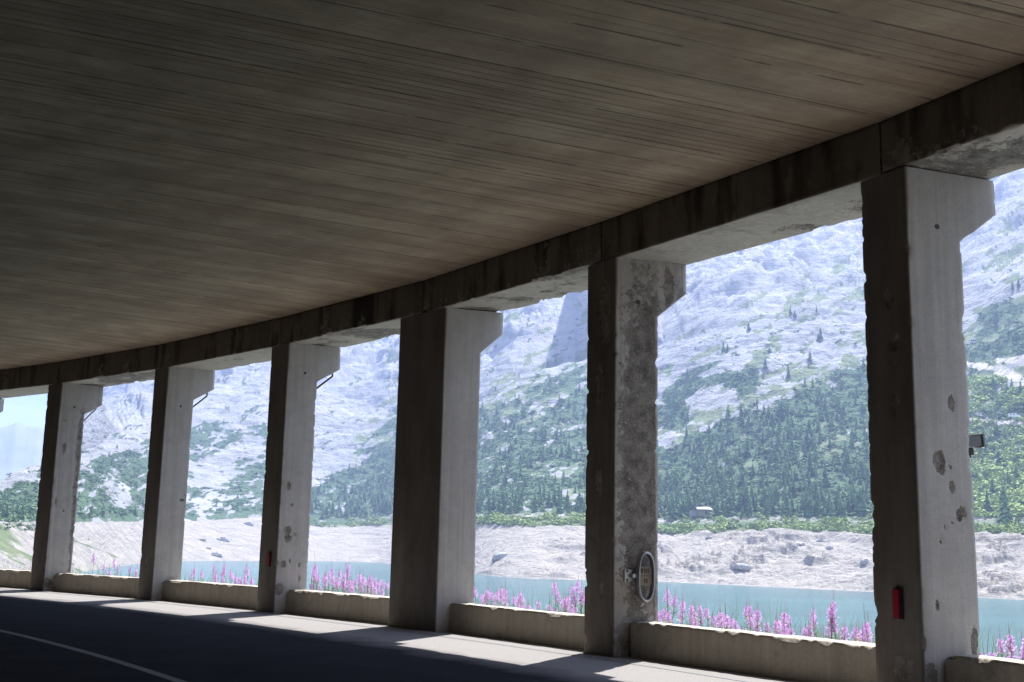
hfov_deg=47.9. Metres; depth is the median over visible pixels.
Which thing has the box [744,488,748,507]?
spruce
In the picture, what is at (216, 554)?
boulder
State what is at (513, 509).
spruce
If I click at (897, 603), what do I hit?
reflector
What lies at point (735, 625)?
fireweed
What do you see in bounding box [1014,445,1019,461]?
spruce
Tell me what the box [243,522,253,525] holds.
boulder
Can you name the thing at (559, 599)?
fireweed
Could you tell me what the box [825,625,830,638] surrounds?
fireweed
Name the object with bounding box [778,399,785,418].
spruce
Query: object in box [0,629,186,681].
road centre line
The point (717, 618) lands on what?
fireweed
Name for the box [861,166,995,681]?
concrete column
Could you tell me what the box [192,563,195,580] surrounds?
fireweed
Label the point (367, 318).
edge beam
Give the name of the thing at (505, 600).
fireweed
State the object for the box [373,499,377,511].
spruce
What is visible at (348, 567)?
fireweed
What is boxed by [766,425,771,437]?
spruce
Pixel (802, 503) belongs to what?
spruce
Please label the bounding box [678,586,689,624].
fireweed
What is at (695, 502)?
spruce
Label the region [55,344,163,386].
edge beam
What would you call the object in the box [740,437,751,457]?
spruce
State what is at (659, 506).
spruce
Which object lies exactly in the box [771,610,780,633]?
fireweed
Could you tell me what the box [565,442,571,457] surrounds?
spruce
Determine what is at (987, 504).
spruce
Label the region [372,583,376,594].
fireweed
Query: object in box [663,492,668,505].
spruce
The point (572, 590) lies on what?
fireweed
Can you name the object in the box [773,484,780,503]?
spruce
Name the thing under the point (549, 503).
spruce
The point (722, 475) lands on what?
spruce
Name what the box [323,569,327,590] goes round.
fireweed
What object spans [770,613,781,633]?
fireweed
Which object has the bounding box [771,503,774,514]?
spruce
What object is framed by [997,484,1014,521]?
spruce
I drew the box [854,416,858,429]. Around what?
spruce
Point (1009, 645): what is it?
fireweed
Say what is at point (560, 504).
spruce
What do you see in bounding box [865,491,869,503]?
spruce
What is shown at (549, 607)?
fireweed
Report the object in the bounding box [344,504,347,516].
spruce
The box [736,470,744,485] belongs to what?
spruce
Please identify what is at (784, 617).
fireweed
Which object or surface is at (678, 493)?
spruce
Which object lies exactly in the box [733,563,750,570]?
boulder
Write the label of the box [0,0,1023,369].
ceiling
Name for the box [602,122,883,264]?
edge beam
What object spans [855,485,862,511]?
spruce
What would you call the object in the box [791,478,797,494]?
spruce
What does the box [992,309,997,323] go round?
spruce
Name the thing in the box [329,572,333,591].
fireweed
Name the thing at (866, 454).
spruce
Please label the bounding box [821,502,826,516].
spruce
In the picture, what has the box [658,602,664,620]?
fireweed
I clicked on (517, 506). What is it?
spruce
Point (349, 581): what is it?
fireweed
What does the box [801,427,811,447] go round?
spruce
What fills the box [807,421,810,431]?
spruce
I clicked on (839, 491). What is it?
spruce
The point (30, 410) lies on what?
sky
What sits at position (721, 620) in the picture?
fireweed
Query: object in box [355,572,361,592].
fireweed
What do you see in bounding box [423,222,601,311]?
edge beam
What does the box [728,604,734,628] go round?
fireweed
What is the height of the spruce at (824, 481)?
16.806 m
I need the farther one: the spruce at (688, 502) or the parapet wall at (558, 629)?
the spruce at (688, 502)
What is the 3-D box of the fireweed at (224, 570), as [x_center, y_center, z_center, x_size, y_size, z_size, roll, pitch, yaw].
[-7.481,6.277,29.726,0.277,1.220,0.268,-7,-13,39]
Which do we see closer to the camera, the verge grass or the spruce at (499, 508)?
the verge grass
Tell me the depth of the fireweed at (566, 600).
19.81 m
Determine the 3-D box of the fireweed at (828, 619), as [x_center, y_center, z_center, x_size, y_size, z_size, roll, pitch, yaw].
[4.151,3.932,14.908,0.281,1.219,0.276,-2,-5,26]
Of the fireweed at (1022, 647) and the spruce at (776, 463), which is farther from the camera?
the spruce at (776, 463)
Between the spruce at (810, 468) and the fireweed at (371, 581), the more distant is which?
the spruce at (810, 468)
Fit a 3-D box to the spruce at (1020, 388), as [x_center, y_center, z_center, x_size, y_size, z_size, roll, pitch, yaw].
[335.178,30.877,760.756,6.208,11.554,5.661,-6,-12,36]
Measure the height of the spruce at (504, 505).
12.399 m
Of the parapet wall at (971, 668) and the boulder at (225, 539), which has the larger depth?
the boulder at (225, 539)
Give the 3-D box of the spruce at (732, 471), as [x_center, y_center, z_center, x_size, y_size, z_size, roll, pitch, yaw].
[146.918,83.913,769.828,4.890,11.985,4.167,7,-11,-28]
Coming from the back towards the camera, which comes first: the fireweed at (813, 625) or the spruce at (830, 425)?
the spruce at (830, 425)
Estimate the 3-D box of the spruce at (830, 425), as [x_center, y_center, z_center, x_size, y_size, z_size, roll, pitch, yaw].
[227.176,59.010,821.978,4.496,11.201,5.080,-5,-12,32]
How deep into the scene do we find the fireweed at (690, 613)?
17.11 m
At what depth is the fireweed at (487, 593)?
21.00 m
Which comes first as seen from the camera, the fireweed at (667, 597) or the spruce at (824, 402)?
the fireweed at (667, 597)
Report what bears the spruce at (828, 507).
on the mountainside
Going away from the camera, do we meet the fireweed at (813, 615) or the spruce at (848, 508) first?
the fireweed at (813, 615)
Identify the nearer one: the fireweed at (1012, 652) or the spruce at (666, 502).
the fireweed at (1012, 652)
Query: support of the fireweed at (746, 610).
on the mountainside
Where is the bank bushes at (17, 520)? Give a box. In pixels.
[0,490,37,530]
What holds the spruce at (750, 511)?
on the mountainside
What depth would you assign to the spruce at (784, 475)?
724.69 m
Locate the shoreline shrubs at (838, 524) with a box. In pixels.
[310,506,1023,534]
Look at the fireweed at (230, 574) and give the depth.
29.30 m
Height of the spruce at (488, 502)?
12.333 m
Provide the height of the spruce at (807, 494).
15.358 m
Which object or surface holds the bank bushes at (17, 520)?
on the mountainside
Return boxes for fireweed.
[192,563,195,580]
[221,561,226,581]
[228,566,232,583]
[311,568,316,589]
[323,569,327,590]
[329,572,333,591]
[345,557,349,591]
[345,574,351,592]
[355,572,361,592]
[361,571,367,591]
[366,571,371,593]
[368,576,373,594]
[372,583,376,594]
[474,581,478,603]
[484,575,489,604]
[494,587,500,605]
[498,584,502,603]
[501,590,508,606]
[515,585,525,607]
[544,601,552,610]
[551,573,561,611]
[554,586,562,611]
[562,592,568,612]
[570,584,574,611]
[571,588,578,608]
[574,577,580,605]
[578,582,584,613]
[578,591,584,613]
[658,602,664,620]
[663,582,672,622]
[665,603,672,622]
[669,592,678,623]
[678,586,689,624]
[687,596,695,621]
[689,608,694,625]
[697,606,702,622]
[703,601,710,626]
[710,608,716,626]
[715,615,723,627]
[717,608,726,628]
[721,603,731,628]
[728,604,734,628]
[733,613,739,629]
[743,598,748,629]
[746,598,755,627]
[746,612,753,630]
[751,616,761,631]
[753,607,761,629]
[764,616,771,632]
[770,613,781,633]
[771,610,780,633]
[778,604,788,634]
[781,615,789,634]
[801,612,806,636]
[809,608,820,636]
[810,609,817,633]
[824,598,840,639]
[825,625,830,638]
[826,594,837,638]
[828,620,841,639]
[840,620,848,640]
[849,617,858,640]
[858,622,868,642]
[861,613,870,641]
[863,603,870,641]
[989,641,996,656]
[996,626,1007,656]
[1003,623,1018,658]
[1006,642,1017,658]
[1020,639,1023,659]
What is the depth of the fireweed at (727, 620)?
16.60 m
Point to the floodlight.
(976, 441)
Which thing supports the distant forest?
on the mountainside
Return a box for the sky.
[0,393,47,428]
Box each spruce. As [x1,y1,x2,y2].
[3,505,9,517]
[21,503,25,519]
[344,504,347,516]
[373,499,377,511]
[381,495,385,510]
[485,494,491,510]
[491,498,496,509]
[492,457,499,473]
[495,496,502,512]
[500,488,504,504]
[502,471,509,485]
[502,496,507,511]
[506,497,514,511]
[513,492,517,507]
[514,493,522,511]
[532,495,537,511]
[545,489,552,506]
[552,487,556,504]
[554,428,558,440]
[556,495,563,512]
[564,490,571,507]
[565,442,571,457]
[573,490,583,509]
[658,486,663,505]
[658,498,662,512]
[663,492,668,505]
[667,494,677,520]
[677,489,681,502]
[679,499,685,515]
[680,502,686,517]
[685,493,692,514]
[685,503,689,516]
[691,496,698,517]
[694,484,699,504]
[695,472,699,485]
[697,495,703,506]
[704,465,709,476]
[711,492,716,505]
[713,452,717,464]
[713,487,720,502]
[715,503,721,514]
[719,467,724,481]
[722,496,730,515]
[722,505,726,517]
[728,494,735,513]
[729,488,735,506]
[730,460,734,473]
[735,491,744,508]
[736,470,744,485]
[739,404,743,415]
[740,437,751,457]
[741,416,745,427]
[742,483,750,505]
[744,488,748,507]
[747,498,752,514]
[749,462,755,475]
[751,493,754,507]
[758,483,768,505]
[759,472,767,484]
[762,358,767,368]
[762,488,768,507]
[762,499,770,516]
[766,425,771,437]
[769,412,775,425]
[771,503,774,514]
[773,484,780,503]
[774,437,779,451]
[774,455,778,465]
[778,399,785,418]
[781,466,786,482]
[782,490,790,511]
[786,364,790,377]
[786,503,791,517]
[790,496,794,510]
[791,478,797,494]
[792,485,796,496]
[799,491,803,509]
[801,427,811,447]
[804,490,811,514]
[804,496,813,516]
[805,450,814,474]
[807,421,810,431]
[807,474,811,487]
[810,427,814,440]
[812,482,820,500]
[813,490,821,512]
[816,504,821,517]
[819,462,829,486]
[820,489,825,504]
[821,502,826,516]
[822,393,828,408]
[825,500,829,514]
[828,417,832,430]
[833,483,844,502]
[836,496,843,516]
[842,503,846,516]
[844,448,851,469]
[845,495,852,511]
[849,427,854,438]
[850,491,854,508]
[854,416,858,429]
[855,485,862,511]
[859,496,867,515]
[861,485,865,500]
[863,447,868,458]
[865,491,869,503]
[981,489,990,511]
[988,478,995,492]
[991,376,996,388]
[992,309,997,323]
[993,421,999,433]
[996,450,1000,465]
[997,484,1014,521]
[1005,472,1011,484]
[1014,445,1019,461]
[1019,380,1021,394]
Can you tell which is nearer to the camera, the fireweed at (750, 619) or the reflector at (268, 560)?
the fireweed at (750, 619)
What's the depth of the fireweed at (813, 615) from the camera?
15.87 m
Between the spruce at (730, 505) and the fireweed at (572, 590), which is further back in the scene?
the spruce at (730, 505)
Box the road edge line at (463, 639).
[9,589,751,681]
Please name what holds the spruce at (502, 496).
on the mountainside
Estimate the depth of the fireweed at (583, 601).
19.47 m
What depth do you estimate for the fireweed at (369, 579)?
24.70 m
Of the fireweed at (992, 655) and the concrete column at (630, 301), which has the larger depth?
the concrete column at (630, 301)
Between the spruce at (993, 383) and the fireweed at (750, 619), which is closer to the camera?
the fireweed at (750, 619)
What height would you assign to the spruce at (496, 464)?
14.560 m
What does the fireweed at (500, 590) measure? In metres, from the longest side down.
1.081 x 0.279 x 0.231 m
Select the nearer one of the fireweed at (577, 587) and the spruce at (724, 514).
the fireweed at (577, 587)
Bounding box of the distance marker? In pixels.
[624,552,655,601]
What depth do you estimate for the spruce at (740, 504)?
687.73 m
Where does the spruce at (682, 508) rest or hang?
on the mountainside
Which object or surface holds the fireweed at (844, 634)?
on the mountainside
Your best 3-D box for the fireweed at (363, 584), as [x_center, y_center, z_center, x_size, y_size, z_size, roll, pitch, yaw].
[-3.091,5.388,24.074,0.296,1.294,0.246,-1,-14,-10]
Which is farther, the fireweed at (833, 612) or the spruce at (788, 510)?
the spruce at (788, 510)
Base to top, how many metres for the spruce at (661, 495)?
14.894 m
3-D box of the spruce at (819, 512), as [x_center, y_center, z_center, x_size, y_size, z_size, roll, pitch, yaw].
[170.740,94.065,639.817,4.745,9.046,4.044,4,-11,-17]
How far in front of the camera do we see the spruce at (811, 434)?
799.29 m
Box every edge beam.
[0,362,56,397]
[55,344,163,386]
[162,317,281,370]
[281,281,425,346]
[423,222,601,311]
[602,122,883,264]
[881,63,1023,179]
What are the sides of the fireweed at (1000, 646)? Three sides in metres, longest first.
0.994 x 0.268 x 0.222 m
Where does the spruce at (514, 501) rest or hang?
on the mountainside
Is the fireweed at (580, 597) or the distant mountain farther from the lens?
the distant mountain
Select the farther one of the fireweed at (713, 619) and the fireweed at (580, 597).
the fireweed at (580, 597)
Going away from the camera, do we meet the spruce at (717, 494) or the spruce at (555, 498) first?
the spruce at (717, 494)
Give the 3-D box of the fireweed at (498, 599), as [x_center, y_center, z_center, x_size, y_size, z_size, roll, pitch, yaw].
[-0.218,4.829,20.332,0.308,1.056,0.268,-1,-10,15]
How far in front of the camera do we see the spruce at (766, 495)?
678.17 m
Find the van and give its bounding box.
[1008,413,1020,417]
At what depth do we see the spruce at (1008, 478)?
617.49 m
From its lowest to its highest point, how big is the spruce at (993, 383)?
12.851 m
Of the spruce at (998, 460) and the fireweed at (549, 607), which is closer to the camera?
the fireweed at (549, 607)
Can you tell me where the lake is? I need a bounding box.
[75,561,1023,658]
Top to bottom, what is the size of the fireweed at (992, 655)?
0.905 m
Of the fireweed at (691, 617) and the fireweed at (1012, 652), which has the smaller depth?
the fireweed at (1012, 652)
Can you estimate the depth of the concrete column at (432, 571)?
20.16 m
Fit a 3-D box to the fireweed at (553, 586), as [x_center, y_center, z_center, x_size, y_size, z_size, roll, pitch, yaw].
[0.757,4.626,19.806,0.285,1.247,0.236,-2,-8,9]
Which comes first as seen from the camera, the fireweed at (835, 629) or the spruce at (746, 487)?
the fireweed at (835, 629)
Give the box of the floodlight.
[968,433,985,464]
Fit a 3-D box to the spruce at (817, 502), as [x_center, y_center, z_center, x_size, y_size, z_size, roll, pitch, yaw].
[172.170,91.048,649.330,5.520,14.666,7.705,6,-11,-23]
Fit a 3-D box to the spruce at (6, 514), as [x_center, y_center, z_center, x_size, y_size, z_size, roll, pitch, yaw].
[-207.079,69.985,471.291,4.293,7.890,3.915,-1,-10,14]
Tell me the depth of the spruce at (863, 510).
628.60 m
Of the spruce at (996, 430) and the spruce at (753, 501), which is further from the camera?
the spruce at (996, 430)
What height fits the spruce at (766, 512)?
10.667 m
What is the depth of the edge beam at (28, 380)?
32.82 m
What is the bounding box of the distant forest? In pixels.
[0,358,1016,518]
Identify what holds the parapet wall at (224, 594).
on the road
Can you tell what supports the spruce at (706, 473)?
on the mountainside
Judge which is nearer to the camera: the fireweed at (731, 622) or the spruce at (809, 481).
the fireweed at (731, 622)
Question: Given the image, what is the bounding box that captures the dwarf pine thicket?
[0,297,1023,520]
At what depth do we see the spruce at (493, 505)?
768.73 m
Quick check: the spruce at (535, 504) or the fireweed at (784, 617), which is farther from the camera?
the spruce at (535, 504)
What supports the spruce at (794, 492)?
on the mountainside
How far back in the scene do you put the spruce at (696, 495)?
724.30 m
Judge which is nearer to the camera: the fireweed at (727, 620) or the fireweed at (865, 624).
the fireweed at (865, 624)
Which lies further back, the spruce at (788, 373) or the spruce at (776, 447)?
the spruce at (788, 373)
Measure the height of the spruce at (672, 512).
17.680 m
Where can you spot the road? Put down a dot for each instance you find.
(191, 643)
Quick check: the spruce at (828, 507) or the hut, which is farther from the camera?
the hut
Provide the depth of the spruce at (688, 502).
706.25 m
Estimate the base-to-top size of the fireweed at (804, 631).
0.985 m
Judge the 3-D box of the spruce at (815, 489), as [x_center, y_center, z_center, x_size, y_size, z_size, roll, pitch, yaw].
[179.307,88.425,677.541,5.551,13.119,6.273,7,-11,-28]
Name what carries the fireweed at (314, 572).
on the mountainside
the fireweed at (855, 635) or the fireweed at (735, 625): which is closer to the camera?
the fireweed at (855, 635)
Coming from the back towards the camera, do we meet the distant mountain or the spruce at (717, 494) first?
the distant mountain
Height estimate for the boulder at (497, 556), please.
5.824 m
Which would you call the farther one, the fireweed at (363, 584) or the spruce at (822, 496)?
the spruce at (822, 496)
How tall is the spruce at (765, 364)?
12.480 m
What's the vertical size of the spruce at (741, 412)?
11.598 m
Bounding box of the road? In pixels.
[0,587,800,681]
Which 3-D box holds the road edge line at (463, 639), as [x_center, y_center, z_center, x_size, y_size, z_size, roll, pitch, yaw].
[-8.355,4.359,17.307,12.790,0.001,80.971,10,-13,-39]
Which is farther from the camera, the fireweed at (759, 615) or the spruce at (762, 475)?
the spruce at (762, 475)
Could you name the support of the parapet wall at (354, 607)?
on the road
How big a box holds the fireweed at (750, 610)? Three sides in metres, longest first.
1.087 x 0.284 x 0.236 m
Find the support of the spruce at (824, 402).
on the mountainside
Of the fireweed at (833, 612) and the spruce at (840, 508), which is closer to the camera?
the fireweed at (833, 612)
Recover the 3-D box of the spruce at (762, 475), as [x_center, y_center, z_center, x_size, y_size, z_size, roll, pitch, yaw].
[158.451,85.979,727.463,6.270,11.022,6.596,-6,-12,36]
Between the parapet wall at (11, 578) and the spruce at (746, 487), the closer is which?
the parapet wall at (11, 578)
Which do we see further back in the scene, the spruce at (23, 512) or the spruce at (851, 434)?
the spruce at (851, 434)
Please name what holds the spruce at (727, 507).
on the mountainside
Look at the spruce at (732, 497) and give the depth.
693.97 m
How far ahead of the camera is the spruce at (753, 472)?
753.43 m
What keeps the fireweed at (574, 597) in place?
on the mountainside
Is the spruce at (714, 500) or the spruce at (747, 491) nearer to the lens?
the spruce at (747, 491)
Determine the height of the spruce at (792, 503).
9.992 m
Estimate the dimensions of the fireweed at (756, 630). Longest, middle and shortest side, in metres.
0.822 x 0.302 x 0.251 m
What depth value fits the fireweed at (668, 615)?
17.37 m
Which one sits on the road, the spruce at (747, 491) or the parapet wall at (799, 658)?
the parapet wall at (799, 658)
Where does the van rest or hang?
on the mountainside
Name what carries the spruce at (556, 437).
on the mountainside
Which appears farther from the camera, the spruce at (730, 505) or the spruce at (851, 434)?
the spruce at (851, 434)
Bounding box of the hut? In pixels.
[690,507,712,516]
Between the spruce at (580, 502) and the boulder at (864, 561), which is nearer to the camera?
the boulder at (864, 561)
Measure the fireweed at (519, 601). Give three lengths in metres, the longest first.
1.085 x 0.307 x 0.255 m
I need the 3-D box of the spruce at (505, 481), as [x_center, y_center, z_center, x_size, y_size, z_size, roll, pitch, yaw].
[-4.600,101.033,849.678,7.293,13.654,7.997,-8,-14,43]
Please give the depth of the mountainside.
1078.16 m
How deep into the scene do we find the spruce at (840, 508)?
631.92 m
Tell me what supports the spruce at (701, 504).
on the mountainside
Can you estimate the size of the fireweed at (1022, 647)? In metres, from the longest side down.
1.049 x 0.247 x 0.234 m
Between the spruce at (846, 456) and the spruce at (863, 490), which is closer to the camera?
the spruce at (863, 490)
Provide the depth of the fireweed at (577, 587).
20.08 m
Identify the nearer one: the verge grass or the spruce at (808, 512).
the verge grass
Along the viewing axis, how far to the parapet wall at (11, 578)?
32.00 m
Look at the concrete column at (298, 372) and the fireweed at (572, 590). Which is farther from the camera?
the concrete column at (298, 372)
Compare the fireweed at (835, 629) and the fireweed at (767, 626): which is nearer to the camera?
the fireweed at (835, 629)
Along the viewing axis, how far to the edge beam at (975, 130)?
11.94 m
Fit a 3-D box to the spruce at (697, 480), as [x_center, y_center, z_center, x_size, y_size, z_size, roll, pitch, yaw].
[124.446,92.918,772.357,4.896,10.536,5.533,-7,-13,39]
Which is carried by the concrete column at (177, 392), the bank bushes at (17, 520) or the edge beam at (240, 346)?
the edge beam at (240, 346)
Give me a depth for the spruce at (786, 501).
661.97 m
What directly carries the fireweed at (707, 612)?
on the mountainside
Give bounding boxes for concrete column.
[0,398,3,412]
[30,382,103,590]
[137,367,214,599]
[256,343,340,612]
[388,308,502,631]
[584,257,685,656]
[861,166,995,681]
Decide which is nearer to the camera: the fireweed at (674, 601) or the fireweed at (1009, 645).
the fireweed at (1009, 645)
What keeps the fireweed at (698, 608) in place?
on the mountainside
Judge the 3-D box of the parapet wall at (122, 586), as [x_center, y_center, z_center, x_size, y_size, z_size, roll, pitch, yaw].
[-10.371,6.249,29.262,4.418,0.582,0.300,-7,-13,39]
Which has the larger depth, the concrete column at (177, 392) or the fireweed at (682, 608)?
the concrete column at (177, 392)
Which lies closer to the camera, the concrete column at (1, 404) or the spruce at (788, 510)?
the concrete column at (1, 404)
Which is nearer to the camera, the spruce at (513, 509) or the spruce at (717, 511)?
the spruce at (717, 511)
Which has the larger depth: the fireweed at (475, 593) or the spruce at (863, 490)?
the spruce at (863, 490)
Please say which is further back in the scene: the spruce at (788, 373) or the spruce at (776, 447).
the spruce at (788, 373)
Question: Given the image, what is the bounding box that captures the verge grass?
[1,560,1020,658]
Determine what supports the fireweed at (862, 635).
on the mountainside
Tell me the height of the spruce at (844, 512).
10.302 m
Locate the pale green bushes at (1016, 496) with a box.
[967,373,1023,517]
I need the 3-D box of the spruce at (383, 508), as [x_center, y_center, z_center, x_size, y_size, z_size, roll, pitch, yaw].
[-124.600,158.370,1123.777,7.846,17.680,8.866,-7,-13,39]
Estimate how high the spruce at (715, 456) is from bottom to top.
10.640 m
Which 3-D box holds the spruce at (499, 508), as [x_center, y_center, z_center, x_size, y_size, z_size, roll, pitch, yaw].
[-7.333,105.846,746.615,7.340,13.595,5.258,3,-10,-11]
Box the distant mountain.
[0,422,43,479]
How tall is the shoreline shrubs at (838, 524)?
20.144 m
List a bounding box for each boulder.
[211,552,222,557]
[217,537,229,541]
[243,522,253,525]
[492,552,507,561]
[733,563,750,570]
[860,559,869,565]
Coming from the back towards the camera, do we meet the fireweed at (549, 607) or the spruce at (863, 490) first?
the spruce at (863, 490)
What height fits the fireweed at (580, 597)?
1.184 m
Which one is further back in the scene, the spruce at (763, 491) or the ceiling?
the spruce at (763, 491)
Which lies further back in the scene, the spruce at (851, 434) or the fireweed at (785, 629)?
the spruce at (851, 434)
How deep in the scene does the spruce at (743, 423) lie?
874.18 m
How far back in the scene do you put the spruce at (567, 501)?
736.61 m
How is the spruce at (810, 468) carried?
on the mountainside
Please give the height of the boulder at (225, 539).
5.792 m
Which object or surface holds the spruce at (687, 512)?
on the mountainside
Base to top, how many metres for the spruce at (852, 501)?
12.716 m
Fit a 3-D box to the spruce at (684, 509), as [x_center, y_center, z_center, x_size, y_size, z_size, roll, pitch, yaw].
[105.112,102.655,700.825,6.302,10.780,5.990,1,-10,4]
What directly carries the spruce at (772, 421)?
on the mountainside
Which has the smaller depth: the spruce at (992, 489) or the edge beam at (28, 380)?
the edge beam at (28, 380)
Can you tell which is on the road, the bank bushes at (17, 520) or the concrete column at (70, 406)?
the concrete column at (70, 406)
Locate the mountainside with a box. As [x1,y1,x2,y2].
[0,168,1023,599]
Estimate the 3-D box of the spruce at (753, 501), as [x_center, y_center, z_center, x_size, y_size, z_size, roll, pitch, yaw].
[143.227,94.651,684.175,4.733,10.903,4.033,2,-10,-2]
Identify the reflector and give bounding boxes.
[266,552,271,566]
[892,587,903,618]
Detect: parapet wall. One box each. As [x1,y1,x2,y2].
[0,569,31,588]
[53,573,138,597]
[162,580,257,609]
[286,590,388,623]
[449,603,586,649]
[630,621,876,681]
[945,654,1023,681]
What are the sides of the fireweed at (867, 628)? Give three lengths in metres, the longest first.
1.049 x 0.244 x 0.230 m
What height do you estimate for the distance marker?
0.674 m
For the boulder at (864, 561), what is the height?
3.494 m

